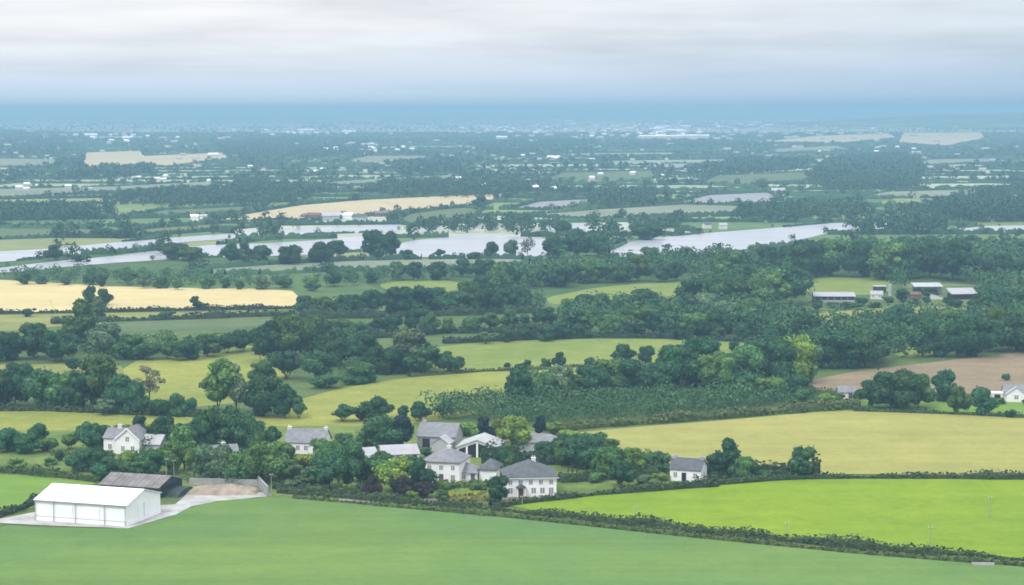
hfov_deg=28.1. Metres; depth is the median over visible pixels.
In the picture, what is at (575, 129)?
town warehouse
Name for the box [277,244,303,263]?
tree
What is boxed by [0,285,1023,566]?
meadow
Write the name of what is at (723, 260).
tree
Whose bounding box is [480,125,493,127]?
town warehouse
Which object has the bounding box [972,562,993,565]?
water trough
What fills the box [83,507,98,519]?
sliding door
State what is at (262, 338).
tree
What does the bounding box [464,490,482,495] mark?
bush
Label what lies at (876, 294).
farmhouse
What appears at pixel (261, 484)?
yard wall
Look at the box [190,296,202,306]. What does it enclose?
tree
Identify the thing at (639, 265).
tree
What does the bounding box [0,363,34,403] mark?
tree
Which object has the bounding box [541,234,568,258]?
tree
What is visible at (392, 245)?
tree
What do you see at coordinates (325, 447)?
tree
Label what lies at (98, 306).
tree
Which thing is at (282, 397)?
tree
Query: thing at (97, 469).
bush
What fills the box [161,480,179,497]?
doorway
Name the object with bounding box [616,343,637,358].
tree
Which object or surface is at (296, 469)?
bush
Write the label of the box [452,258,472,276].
tree
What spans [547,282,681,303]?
field
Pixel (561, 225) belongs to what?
tree
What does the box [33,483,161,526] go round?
farm shed
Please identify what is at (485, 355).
field
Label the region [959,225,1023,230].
lake
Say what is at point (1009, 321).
tree
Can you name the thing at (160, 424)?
tree
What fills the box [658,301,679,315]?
tree
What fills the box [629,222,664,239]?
tree
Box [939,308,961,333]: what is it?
tree
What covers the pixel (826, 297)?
cattle shed
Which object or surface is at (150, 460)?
tree
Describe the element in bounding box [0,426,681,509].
garden
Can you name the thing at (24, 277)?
tree
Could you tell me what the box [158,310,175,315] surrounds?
bush
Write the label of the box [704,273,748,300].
tree
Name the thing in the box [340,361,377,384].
tree
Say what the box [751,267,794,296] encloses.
tree
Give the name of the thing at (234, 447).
house
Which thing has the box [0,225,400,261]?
lake
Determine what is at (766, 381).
bush
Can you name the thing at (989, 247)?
undergrowth
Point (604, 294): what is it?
tree
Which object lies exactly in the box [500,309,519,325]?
tree
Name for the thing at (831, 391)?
hedge
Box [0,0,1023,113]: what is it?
sky
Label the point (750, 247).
tree
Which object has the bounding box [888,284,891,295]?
silo
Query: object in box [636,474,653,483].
bush
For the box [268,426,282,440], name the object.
tree
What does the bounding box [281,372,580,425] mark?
field
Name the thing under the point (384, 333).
hedge
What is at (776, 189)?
barn
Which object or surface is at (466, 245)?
lake
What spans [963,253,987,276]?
tree
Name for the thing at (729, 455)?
tree
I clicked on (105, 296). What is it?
tree
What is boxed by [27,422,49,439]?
tree
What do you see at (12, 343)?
tree
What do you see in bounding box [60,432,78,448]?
bush
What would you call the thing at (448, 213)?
field
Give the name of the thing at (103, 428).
tree
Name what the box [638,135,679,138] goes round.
town warehouse
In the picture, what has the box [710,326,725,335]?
tree
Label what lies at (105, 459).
tree
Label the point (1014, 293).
tree
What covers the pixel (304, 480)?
bush
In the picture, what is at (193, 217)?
house
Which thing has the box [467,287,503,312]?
tree
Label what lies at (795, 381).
bush
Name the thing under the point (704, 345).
tree
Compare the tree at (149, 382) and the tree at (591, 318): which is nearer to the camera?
the tree at (149, 382)
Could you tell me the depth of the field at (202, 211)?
1589.31 m
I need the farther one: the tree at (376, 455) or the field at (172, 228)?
the field at (172, 228)
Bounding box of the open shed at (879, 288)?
[872,285,886,291]
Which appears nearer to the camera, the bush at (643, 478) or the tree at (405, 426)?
the bush at (643, 478)
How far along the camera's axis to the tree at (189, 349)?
648.75 m
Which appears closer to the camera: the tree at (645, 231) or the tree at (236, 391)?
the tree at (236, 391)
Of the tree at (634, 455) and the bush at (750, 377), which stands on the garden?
the tree at (634, 455)
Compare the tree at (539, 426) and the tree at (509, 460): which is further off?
the tree at (539, 426)
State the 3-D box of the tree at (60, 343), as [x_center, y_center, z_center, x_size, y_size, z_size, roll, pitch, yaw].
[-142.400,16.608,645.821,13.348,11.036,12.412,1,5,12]
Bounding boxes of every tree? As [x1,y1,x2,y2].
[0,331,10,359]
[0,331,28,359]
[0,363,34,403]
[0,369,16,405]
[0,427,19,451]
[11,433,39,453]
[14,322,47,358]
[15,271,30,283]
[21,366,52,406]
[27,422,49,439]
[42,329,83,361]
[43,244,63,259]
[43,370,71,407]
[54,450,64,460]
[57,370,90,408]
[61,298,99,347]
[64,449,92,471]
[69,354,118,404]
[73,421,102,447]
[76,421,90,429]
[81,284,95,303]
[82,274,96,284]
[83,447,107,469]
[85,320,121,355]
[90,295,106,316]
[93,455,114,471]
[96,275,107,286]
[96,424,110,446]
[97,288,114,304]
[101,373,131,407]
[110,333,143,358]
[114,424,130,427]
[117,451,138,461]
[121,381,151,414]
[132,365,165,398]
[132,415,146,428]
[134,448,166,473]
[136,274,151,286]
[145,414,174,438]
[152,334,177,358]
[155,239,163,252]
[155,440,183,473]
[159,242,187,259]
[166,422,193,442]
[166,424,195,469]
[170,338,203,359]
[172,279,183,288]
[176,246,208,260]
[183,447,200,477]
[185,415,218,444]
[188,426,204,446]
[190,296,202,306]
[191,443,215,477]
[195,333,222,355]
[198,274,216,288]
[198,358,237,406]
[203,405,240,448]
[208,443,233,477]
[219,242,239,263]
[221,278,230,287]
[225,449,256,478]
[227,363,249,407]
[229,411,265,448]
[232,328,251,349]
[234,280,244,288]
[237,241,252,261]
[240,376,283,416]
[240,441,273,480]
[244,320,287,355]
[246,428,275,446]
[250,245,272,260]
[251,275,270,289]
[260,441,295,481]
[265,311,317,354]
[266,350,300,378]
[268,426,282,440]
[269,383,302,417]
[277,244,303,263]
[282,441,295,466]
[294,295,310,310]
[300,350,337,376]
[302,466,317,485]
[303,278,321,290]
[303,313,324,322]
[307,241,334,261]
[309,296,333,311]
[309,319,337,350]
[309,437,327,452]
[309,451,346,488]
[319,441,342,453]
[320,337,354,363]
[323,268,342,283]
[327,448,341,457]
[329,318,352,333]
[330,294,352,310]
[333,432,352,442]
[338,439,368,483]
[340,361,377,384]
[342,267,358,279]
[343,294,368,310]
[344,329,380,362]
[355,413,403,448]
[356,458,373,480]
[358,395,395,418]
[359,345,384,373]
[359,431,373,446]
[360,288,385,309]
[361,229,388,257]
[361,475,382,494]
[364,271,377,282]
[366,458,387,482]
[369,449,386,460]
[372,347,409,373]
[372,456,412,492]
[380,452,396,460]
[382,230,400,254]
[382,289,397,313]
[382,314,402,331]
[386,286,416,310]
[386,328,430,371]
[389,474,414,496]
[390,260,405,279]
[392,414,414,444]
[397,405,408,416]
[400,344,441,373]
[402,261,422,279]
[403,308,425,328]
[407,285,431,308]
[407,455,438,491]
[410,401,430,419]
[415,481,439,497]
[418,311,441,333]
[426,261,447,279]
[426,287,448,310]
[434,489,449,501]
[439,291,468,308]
[442,317,455,331]
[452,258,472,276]
[456,280,479,307]
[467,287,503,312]
[470,258,495,275]
[471,195,485,205]
[472,274,494,288]
[477,416,494,434]
[483,241,498,255]
[486,264,510,288]
[486,474,509,501]
[491,260,509,267]
[491,419,504,436]
[494,448,511,465]
[496,289,509,306]
[496,415,532,449]
[497,325,513,342]
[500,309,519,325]
[503,238,518,254]
[504,366,540,397]
[504,454,517,466]
[506,265,521,286]
[507,287,533,307]
[519,235,535,254]
[521,360,530,366]
[524,267,542,285]
[527,370,554,400]
[532,415,546,432]
[533,441,554,454]
[539,261,564,285]
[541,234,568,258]
[544,264,578,286]
[544,362,573,396]
[551,351,566,364]
[552,219,571,231]
[552,433,569,447]
[552,440,567,466]
[556,298,575,314]
[558,311,579,329]
[559,437,591,468]
[562,373,592,393]
[563,227,595,256]
[568,259,594,282]
[570,433,582,438]
[573,365,609,394]
[575,294,598,304]
[576,305,606,331]
[577,256,608,281]
[578,432,605,460]
[587,233,609,255]
[589,446,625,474]
[591,356,631,388]
[596,293,612,310]
[597,313,621,332]
[597,431,619,446]
[598,323,614,333]
[604,264,626,280]
[607,460,635,485]
[609,294,633,313]
[614,358,647,392]
[615,260,635,281]
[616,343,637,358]
[619,305,651,333]
[623,447,647,470]
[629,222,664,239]
[629,287,659,308]
[630,253,654,280]
[632,363,672,390]
[637,345,655,362]
[640,246,663,261]
[643,450,671,473]
[644,313,662,332]
[645,296,669,308]
[653,264,673,281]
[655,323,670,333]
[656,343,698,386]
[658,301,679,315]
[660,312,681,331]
[669,261,686,278]
[671,329,684,339]
[673,247,698,259]
[673,275,704,298]
[678,311,706,335]
[680,294,697,312]
[682,336,718,384]
[689,318,710,336]
[693,292,725,312]
[696,274,715,292]
[696,351,736,386]
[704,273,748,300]
[705,311,727,335]
[706,453,722,471]
[709,248,743,274]
[710,300,740,316]
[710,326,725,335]
[714,437,741,477]
[719,353,751,384]
[723,314,737,333]
[726,261,760,279]
[728,456,757,476]
[729,341,739,350]
[730,343,767,378]
[732,322,751,338]
[735,309,760,329]
[736,297,763,314]
[737,249,764,268]
[744,322,795,344]
[745,272,786,308]
[746,244,767,251]
[749,334,796,377]
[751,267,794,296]
[752,245,783,264]
[756,315,778,328]
[764,261,817,302]
[776,243,814,270]
[780,334,817,377]
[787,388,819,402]
[787,445,816,474]
[788,313,820,334]
[792,239,826,274]
[800,329,834,367]
[804,344,823,381]
[811,301,822,309]
[817,237,851,275]
[821,321,844,331]
[823,340,844,368]
[827,329,863,368]
[839,240,873,276]
[840,301,851,308]
[842,320,859,329]
[845,323,890,366]
[855,379,885,406]
[866,241,910,279]
[869,325,893,356]
[871,368,923,407]
[875,304,917,333]
[893,239,927,277]
[895,288,909,301]
[905,317,943,355]
[912,372,936,406]
[917,240,943,277]
[922,287,939,296]
[927,238,978,280]
[929,368,956,400]
[931,335,953,356]
[938,321,976,356]
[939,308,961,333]
[947,385,970,411]
[948,299,963,307]
[958,315,1001,356]
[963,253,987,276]
[964,234,980,241]
[966,299,982,306]
[971,290,984,302]
[971,385,999,414]
[980,283,1003,302]
[982,328,1003,351]
[983,306,1006,323]
[984,252,1011,272]
[993,315,1015,349]
[997,287,1022,306]
[997,311,1023,350]
[1004,258,1023,275]
[1004,274,1023,300]
[1009,271,1023,298]
[1010,308,1023,313]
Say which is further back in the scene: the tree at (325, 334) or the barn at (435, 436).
the tree at (325, 334)
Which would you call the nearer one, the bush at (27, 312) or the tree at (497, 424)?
the tree at (497, 424)
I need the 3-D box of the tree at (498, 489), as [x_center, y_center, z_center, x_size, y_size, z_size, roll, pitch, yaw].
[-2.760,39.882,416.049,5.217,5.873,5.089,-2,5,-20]
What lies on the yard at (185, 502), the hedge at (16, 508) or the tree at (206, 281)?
the hedge at (16, 508)
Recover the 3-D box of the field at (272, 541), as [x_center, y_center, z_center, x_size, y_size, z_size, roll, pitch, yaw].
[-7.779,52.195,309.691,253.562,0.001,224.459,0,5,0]
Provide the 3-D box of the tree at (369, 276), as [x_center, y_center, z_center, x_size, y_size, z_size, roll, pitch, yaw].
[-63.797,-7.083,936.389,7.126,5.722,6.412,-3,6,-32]
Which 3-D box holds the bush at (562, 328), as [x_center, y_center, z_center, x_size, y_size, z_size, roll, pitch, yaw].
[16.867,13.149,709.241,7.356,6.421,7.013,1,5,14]
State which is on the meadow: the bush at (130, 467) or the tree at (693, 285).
the tree at (693, 285)
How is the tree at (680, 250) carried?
on the ground at (346, 287)
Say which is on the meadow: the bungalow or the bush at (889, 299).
the bush at (889, 299)
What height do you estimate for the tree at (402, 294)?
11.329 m
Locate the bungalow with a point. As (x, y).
(683, 469)
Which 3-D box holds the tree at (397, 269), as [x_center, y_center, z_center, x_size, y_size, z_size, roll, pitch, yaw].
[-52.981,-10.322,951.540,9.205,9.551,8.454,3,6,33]
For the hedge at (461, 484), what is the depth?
431.55 m
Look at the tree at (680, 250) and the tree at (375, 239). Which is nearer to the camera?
the tree at (680, 250)
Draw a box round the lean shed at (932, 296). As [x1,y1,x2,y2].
[929,293,942,298]
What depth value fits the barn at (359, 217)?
1449.72 m
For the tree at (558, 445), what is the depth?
455.71 m
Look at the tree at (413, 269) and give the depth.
948.09 m
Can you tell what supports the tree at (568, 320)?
on the meadow
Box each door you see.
[57,506,72,517]
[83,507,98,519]
[138,500,148,517]
[422,438,429,446]
[518,488,522,496]
[682,473,685,480]
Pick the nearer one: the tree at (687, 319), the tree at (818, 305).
the tree at (687, 319)
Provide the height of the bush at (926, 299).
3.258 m
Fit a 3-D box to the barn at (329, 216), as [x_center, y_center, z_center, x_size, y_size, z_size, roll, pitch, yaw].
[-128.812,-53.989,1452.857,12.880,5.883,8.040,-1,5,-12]
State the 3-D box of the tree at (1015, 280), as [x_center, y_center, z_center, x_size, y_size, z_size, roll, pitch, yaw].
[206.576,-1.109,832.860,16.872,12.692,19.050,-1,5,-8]
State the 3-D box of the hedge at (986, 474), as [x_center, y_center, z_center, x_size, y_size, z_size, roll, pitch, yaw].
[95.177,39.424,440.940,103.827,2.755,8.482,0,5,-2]
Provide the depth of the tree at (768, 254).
952.11 m
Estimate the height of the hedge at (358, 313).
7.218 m
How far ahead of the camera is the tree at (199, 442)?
476.05 m
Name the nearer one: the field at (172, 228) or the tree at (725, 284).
the tree at (725, 284)
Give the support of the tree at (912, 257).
on the ground at (346, 287)
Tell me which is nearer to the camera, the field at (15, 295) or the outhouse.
the outhouse
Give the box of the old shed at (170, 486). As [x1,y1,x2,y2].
[98,472,192,497]
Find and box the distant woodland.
[0,118,1023,178]
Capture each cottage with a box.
[283,425,331,453]
[837,386,855,398]
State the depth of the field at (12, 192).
1995.35 m
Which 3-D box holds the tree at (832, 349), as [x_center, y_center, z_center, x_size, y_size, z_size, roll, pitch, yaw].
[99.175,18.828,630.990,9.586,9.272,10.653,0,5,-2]
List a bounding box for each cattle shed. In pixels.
[811,292,855,302]
[911,283,942,294]
[946,288,976,298]
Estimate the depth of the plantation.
540.31 m
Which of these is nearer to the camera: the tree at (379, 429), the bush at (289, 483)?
the bush at (289, 483)
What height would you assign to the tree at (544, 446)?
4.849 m
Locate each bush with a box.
[6,457,27,467]
[21,308,36,316]
[35,274,47,283]
[36,436,59,450]
[44,457,57,465]
[53,273,71,284]
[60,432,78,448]
[63,254,82,261]
[65,358,79,370]
[90,464,108,477]
[94,398,115,414]
[106,450,115,456]
[106,459,126,474]
[117,461,144,473]
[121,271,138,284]
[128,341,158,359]
[141,398,170,415]
[152,275,169,287]
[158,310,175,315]
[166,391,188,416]
[184,397,197,412]
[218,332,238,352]
[246,359,277,378]
[275,275,292,287]
[282,479,301,488]
[284,463,304,478]
[290,397,307,418]
[293,475,313,484]
[294,453,314,467]
[308,372,340,387]
[308,485,324,491]
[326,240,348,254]
[331,404,359,420]
[341,436,362,446]
[342,482,359,489]
[348,319,371,335]
[355,412,367,419]
[368,316,387,329]
[399,249,412,256]
[405,490,418,498]
[420,447,431,456]
[432,399,456,417]
[434,249,445,255]
[434,351,464,372]
[441,484,455,489]
[448,490,463,496]
[461,314,488,327]
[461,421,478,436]
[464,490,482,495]
[466,251,479,258]
[469,482,487,489]
[476,331,493,342]
[481,312,503,328]
[513,313,532,324]
[516,323,534,336]
[531,307,557,324]
[537,325,555,341]
[540,358,552,366]
[543,422,566,434]
[549,322,570,338]
[557,429,579,436]
[570,323,591,336]
[584,357,594,366]
[588,471,605,482]
[609,350,622,359]
[619,321,635,332]
[633,322,645,334]
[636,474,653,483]
[652,472,670,480]
[727,373,760,395]
[750,326,760,335]
[753,469,781,476]
[755,375,788,392]
[782,373,816,398]
[818,392,835,401]
[825,302,839,307]
[835,393,845,399]
[850,302,863,307]
[854,297,868,303]
[867,302,882,307]
[881,296,894,302]
[908,297,921,303]
[913,287,924,294]
[922,297,930,303]
[942,297,953,304]
[996,397,1005,403]
[1001,373,1009,379]
[1004,409,1015,417]
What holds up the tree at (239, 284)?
on the field at (15, 295)
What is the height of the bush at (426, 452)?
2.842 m
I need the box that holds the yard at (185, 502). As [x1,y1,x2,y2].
[0,492,270,527]
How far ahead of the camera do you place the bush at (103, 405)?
533.29 m
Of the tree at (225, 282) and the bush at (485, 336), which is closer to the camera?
the bush at (485, 336)
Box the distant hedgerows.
[0,114,1023,274]
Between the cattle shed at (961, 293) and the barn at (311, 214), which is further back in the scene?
the barn at (311, 214)
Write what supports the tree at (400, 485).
on the garden
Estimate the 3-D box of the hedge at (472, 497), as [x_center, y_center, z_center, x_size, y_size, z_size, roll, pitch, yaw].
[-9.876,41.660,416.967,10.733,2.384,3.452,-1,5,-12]
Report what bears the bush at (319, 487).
on the garden
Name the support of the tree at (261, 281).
on the field at (15, 295)
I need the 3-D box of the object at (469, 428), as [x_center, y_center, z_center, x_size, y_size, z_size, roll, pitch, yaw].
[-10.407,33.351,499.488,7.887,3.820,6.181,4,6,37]
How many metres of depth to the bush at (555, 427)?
500.23 m
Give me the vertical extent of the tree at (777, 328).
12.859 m
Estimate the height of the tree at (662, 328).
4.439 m
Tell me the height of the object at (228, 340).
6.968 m
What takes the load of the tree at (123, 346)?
on the meadow
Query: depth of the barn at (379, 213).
1505.46 m
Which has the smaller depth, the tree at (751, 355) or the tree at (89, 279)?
the tree at (751, 355)
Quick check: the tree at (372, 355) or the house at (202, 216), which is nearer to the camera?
the tree at (372, 355)
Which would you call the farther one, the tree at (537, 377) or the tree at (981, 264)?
the tree at (981, 264)
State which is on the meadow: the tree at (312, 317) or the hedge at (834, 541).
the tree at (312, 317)
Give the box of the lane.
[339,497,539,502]
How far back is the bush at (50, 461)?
458.89 m
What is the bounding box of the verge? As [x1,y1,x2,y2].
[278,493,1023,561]
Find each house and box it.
[15,185,21,189]
[102,423,166,453]
[190,214,198,220]
[199,214,207,218]
[211,441,238,450]
[424,444,471,482]
[500,455,558,497]
[702,222,711,228]
[718,223,727,228]
[990,384,1023,401]
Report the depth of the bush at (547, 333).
702.17 m
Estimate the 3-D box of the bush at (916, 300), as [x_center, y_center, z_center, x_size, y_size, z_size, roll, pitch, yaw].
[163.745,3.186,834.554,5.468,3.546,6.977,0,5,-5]
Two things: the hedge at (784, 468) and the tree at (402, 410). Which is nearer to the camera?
the hedge at (784, 468)
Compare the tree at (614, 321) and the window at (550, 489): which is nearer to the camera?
the window at (550, 489)
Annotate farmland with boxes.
[0,120,1023,253]
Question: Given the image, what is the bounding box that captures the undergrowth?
[1,233,1023,493]
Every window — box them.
[531,487,535,493]
[540,487,544,493]
[548,487,553,493]
[673,472,677,477]
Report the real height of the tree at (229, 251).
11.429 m
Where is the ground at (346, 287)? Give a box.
[0,114,992,299]
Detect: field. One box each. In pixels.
[0,158,54,165]
[0,182,211,196]
[0,228,93,236]
[0,280,297,311]
[0,311,288,330]
[0,364,124,374]
[0,411,295,429]
[0,475,94,514]
[0,497,1023,584]
[84,151,226,165]
[116,318,271,330]
[118,220,276,237]
[123,353,286,406]
[153,206,251,214]
[200,345,254,358]
[213,259,530,273]
[225,194,501,221]
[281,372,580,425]
[326,175,461,183]
[344,156,424,162]
[381,280,457,290]
[398,208,476,223]
[431,339,743,371]
[513,479,1023,558]
[519,199,587,207]
[540,204,740,216]
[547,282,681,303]
[551,170,653,181]
[579,411,1023,474]
[629,164,689,167]
[684,193,773,202]
[707,172,807,183]
[775,133,894,141]
[776,146,846,151]
[807,277,891,294]
[807,400,1023,415]
[809,352,1023,393]
[814,306,984,322]
[868,189,978,197]
[897,346,932,357]
[899,132,982,144]
[923,158,992,163]
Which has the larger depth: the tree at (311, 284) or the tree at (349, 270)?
the tree at (349, 270)
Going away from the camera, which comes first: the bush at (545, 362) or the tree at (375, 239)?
the bush at (545, 362)
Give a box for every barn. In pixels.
[305,212,320,218]
[321,212,339,220]
[340,212,352,218]
[351,214,367,220]
[362,447,376,456]
[373,211,392,216]
[377,444,419,457]
[416,419,463,450]
[455,432,505,457]
[520,433,556,451]
[771,188,784,192]
[907,292,921,297]
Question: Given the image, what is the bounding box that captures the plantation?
[416,377,821,421]
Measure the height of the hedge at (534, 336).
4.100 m
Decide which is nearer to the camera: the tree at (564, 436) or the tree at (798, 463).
the tree at (798, 463)
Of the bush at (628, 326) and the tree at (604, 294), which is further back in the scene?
the tree at (604, 294)
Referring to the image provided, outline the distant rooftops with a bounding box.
[0,116,1018,173]
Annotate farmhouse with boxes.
[870,291,883,298]
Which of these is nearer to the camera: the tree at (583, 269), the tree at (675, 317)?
the tree at (675, 317)
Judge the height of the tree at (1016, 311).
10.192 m
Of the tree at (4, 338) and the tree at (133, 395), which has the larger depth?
the tree at (4, 338)
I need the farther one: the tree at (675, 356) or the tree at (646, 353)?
the tree at (646, 353)
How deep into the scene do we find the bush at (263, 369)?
600.16 m
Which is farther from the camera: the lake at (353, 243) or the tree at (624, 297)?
the lake at (353, 243)
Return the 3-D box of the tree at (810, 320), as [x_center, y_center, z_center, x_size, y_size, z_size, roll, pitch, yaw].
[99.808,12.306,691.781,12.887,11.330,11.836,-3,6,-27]
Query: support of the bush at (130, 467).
on the garden
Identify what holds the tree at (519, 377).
on the meadow
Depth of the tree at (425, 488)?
419.58 m
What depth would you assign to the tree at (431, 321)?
721.73 m
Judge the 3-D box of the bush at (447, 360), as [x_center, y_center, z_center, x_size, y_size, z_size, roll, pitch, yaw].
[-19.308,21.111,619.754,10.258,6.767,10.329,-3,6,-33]
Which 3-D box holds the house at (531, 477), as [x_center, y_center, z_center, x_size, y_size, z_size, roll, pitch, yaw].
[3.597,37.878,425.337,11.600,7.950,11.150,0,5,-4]
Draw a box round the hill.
[665,112,1023,128]
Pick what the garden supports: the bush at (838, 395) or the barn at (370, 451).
the barn at (370, 451)
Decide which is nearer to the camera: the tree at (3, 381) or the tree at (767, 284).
the tree at (3, 381)
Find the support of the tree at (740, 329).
on the meadow
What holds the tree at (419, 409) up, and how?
on the field at (397, 393)
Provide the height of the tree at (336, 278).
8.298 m
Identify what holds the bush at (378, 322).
on the meadow
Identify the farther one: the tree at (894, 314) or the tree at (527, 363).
the tree at (894, 314)
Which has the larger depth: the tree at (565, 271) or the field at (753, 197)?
the field at (753, 197)
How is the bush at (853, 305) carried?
on the meadow
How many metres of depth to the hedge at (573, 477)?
439.57 m
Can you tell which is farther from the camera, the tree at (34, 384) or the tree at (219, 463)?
the tree at (34, 384)
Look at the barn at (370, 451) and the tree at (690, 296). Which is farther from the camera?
the tree at (690, 296)
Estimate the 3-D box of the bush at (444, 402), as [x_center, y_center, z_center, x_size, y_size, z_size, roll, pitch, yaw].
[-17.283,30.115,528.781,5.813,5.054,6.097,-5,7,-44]
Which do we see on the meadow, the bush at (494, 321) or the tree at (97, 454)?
the bush at (494, 321)
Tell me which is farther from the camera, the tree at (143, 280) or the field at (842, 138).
the field at (842, 138)
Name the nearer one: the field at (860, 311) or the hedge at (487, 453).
the hedge at (487, 453)
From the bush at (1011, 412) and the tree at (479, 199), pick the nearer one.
the bush at (1011, 412)
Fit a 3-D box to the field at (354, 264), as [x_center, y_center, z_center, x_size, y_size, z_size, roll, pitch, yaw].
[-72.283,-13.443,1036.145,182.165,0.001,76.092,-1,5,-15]
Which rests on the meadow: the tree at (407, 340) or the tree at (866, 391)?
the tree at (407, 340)
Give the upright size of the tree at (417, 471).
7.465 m
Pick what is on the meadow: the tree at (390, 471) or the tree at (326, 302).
the tree at (326, 302)
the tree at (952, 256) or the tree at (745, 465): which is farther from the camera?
the tree at (952, 256)
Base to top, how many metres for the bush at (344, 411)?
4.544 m
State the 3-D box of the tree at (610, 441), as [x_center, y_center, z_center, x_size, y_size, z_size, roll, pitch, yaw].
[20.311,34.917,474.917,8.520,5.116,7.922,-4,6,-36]
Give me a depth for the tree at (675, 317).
721.86 m
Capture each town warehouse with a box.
[84,133,97,136]
[208,153,218,156]
[298,129,313,131]
[342,130,356,132]
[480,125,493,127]
[569,128,585,130]
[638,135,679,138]
[655,131,668,133]
[677,134,709,138]
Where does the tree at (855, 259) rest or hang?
on the ground at (346, 287)
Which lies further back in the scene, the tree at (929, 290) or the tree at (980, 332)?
the tree at (929, 290)
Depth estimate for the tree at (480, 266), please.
966.85 m
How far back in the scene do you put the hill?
8493.35 m
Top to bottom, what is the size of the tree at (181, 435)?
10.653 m
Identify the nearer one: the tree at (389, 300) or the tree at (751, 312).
the tree at (751, 312)
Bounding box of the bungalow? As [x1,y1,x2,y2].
[669,453,707,481]
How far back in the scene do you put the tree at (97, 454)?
450.52 m
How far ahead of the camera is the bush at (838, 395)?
557.99 m
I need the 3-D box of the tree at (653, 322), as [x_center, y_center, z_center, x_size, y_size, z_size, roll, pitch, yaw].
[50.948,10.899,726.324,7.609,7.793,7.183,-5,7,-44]
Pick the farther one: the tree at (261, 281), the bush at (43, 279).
the bush at (43, 279)
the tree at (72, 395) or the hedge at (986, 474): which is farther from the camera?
the tree at (72, 395)
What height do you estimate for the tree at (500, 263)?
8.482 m
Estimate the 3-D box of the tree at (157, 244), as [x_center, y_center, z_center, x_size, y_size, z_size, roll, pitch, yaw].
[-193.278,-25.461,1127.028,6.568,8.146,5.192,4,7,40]
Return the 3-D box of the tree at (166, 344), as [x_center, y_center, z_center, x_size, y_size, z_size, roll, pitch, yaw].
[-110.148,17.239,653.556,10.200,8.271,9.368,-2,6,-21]
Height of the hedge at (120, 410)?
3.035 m
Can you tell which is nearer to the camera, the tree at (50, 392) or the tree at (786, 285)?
the tree at (50, 392)
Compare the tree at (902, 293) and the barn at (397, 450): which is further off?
the tree at (902, 293)
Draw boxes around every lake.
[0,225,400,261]
[0,237,367,272]
[396,236,546,256]
[546,223,585,229]
[611,222,885,256]
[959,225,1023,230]
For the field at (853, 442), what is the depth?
494.57 m
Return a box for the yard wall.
[189,476,268,496]
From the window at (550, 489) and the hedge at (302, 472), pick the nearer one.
the window at (550, 489)
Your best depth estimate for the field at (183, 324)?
756.88 m
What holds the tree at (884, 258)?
on the ground at (346, 287)
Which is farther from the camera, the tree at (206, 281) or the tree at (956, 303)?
the tree at (206, 281)
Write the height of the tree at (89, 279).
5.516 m
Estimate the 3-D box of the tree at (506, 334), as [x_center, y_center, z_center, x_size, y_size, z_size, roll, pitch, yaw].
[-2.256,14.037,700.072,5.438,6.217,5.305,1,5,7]
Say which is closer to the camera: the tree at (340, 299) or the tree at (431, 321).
the tree at (431, 321)
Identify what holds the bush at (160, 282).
on the field at (15, 295)
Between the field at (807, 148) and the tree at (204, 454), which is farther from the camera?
the field at (807, 148)
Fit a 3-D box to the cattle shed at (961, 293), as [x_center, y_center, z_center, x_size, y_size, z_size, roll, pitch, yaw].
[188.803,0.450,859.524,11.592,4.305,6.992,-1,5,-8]
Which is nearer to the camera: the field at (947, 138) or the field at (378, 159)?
the field at (378, 159)
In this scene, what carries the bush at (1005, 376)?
on the field at (982, 371)
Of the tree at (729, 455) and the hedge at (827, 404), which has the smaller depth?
the tree at (729, 455)
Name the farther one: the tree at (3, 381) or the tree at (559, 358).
the tree at (559, 358)
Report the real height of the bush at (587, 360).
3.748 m
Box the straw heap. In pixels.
[185,483,259,495]
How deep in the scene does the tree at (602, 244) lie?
1103.16 m
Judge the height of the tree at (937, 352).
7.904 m
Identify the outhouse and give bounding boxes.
[462,458,503,481]
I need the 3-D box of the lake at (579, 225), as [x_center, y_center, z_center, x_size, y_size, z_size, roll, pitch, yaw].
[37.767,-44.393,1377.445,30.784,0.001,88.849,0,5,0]
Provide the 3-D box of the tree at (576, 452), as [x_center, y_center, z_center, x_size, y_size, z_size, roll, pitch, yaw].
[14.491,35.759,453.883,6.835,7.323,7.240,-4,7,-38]
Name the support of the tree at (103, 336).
on the meadow
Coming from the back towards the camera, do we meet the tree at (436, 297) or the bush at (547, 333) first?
the tree at (436, 297)
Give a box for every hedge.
[0,303,294,313]
[0,403,205,416]
[0,464,102,482]
[0,492,37,516]
[50,307,295,323]
[50,446,113,455]
[272,482,362,494]
[277,486,1023,560]
[280,465,317,477]
[298,303,539,318]
[335,318,555,337]
[407,364,583,376]
[433,477,489,488]
[439,491,489,501]
[442,329,751,343]
[480,438,586,465]
[488,474,719,506]
[543,394,860,432]
[557,460,658,482]
[707,454,821,477]
[719,468,1023,484]
[815,387,972,400]
[852,404,1023,417]
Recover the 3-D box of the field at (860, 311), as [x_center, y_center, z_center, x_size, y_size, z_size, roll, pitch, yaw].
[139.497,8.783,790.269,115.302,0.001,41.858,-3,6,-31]
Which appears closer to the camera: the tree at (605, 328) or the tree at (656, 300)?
the tree at (605, 328)

